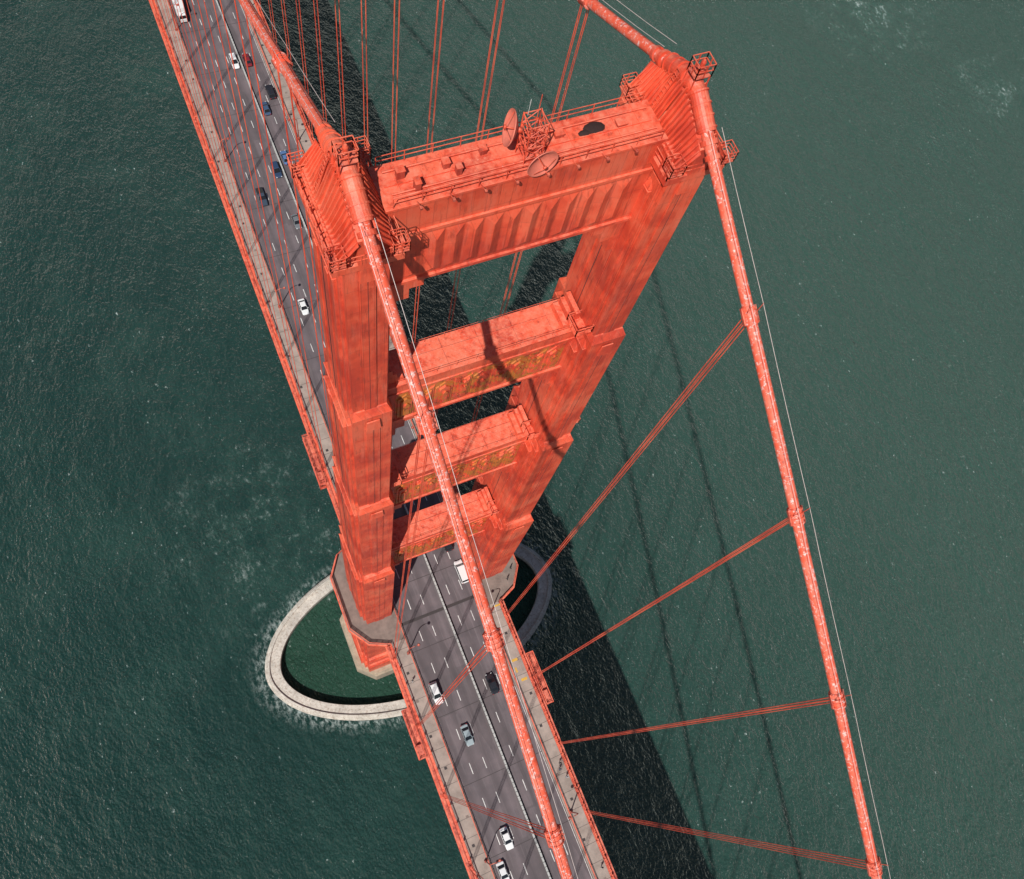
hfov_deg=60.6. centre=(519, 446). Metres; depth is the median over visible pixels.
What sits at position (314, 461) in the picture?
maintenance traveller platform
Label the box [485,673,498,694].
car
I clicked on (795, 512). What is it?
cable
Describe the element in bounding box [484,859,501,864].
street lamp
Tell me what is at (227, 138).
street lamp
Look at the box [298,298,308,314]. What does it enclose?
car
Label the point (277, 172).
suv
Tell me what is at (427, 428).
cable
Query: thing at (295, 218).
car
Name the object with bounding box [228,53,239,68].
suv
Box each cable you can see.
[153,0,577,878]
[257,0,890,878]
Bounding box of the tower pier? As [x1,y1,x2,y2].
[340,614,393,679]
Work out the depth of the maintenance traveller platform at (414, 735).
190.50 m
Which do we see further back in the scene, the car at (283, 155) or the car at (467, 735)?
the car at (283, 155)
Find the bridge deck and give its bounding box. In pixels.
[149,0,617,878]
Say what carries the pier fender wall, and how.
in the water
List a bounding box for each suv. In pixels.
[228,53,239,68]
[265,84,275,99]
[270,161,281,177]
[429,681,443,704]
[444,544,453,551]
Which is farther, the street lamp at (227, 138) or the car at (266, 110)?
the car at (266, 110)
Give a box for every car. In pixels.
[242,53,251,66]
[262,101,270,115]
[280,150,290,164]
[291,213,301,228]
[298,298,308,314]
[460,723,473,746]
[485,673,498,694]
[496,860,509,878]
[499,826,513,850]
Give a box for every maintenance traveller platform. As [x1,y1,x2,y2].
[302,433,326,489]
[401,707,426,760]
[526,650,553,704]
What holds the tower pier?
in the water
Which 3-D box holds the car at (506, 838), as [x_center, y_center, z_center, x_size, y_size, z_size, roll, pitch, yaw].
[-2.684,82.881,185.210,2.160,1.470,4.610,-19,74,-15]
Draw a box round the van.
[454,560,468,583]
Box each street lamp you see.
[220,137,228,161]
[287,118,299,139]
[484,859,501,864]
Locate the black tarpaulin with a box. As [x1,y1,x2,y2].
[578,121,604,135]
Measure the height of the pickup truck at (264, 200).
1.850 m
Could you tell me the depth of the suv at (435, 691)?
192.63 m
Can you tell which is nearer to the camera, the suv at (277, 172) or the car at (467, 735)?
the car at (467, 735)
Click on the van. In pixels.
(460, 570)
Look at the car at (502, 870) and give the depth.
182.46 m
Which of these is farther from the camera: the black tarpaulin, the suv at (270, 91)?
the suv at (270, 91)
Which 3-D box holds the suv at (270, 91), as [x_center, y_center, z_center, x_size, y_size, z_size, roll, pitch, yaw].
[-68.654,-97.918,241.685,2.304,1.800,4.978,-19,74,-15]
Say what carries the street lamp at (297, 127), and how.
on the bridge deck
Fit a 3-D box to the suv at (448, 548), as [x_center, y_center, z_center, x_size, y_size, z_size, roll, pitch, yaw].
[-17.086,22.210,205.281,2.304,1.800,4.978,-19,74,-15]
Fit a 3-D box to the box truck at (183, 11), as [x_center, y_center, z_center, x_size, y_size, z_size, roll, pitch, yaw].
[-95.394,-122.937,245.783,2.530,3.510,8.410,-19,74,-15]
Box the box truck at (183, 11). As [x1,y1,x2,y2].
[171,0,187,22]
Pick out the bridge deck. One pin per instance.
(473, 774)
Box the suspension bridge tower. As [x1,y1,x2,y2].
[286,45,738,671]
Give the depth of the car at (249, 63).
243.80 m
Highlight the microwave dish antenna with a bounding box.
[502,94,558,176]
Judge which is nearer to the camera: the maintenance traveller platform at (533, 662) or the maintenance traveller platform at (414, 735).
the maintenance traveller platform at (414, 735)
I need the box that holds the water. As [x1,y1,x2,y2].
[0,0,1023,878]
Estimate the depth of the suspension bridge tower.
79.09 m
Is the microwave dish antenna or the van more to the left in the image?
the van
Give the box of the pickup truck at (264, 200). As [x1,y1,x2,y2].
[255,187,267,205]
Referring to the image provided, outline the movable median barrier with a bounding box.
[215,0,550,878]
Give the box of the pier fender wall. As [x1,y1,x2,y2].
[265,543,551,720]

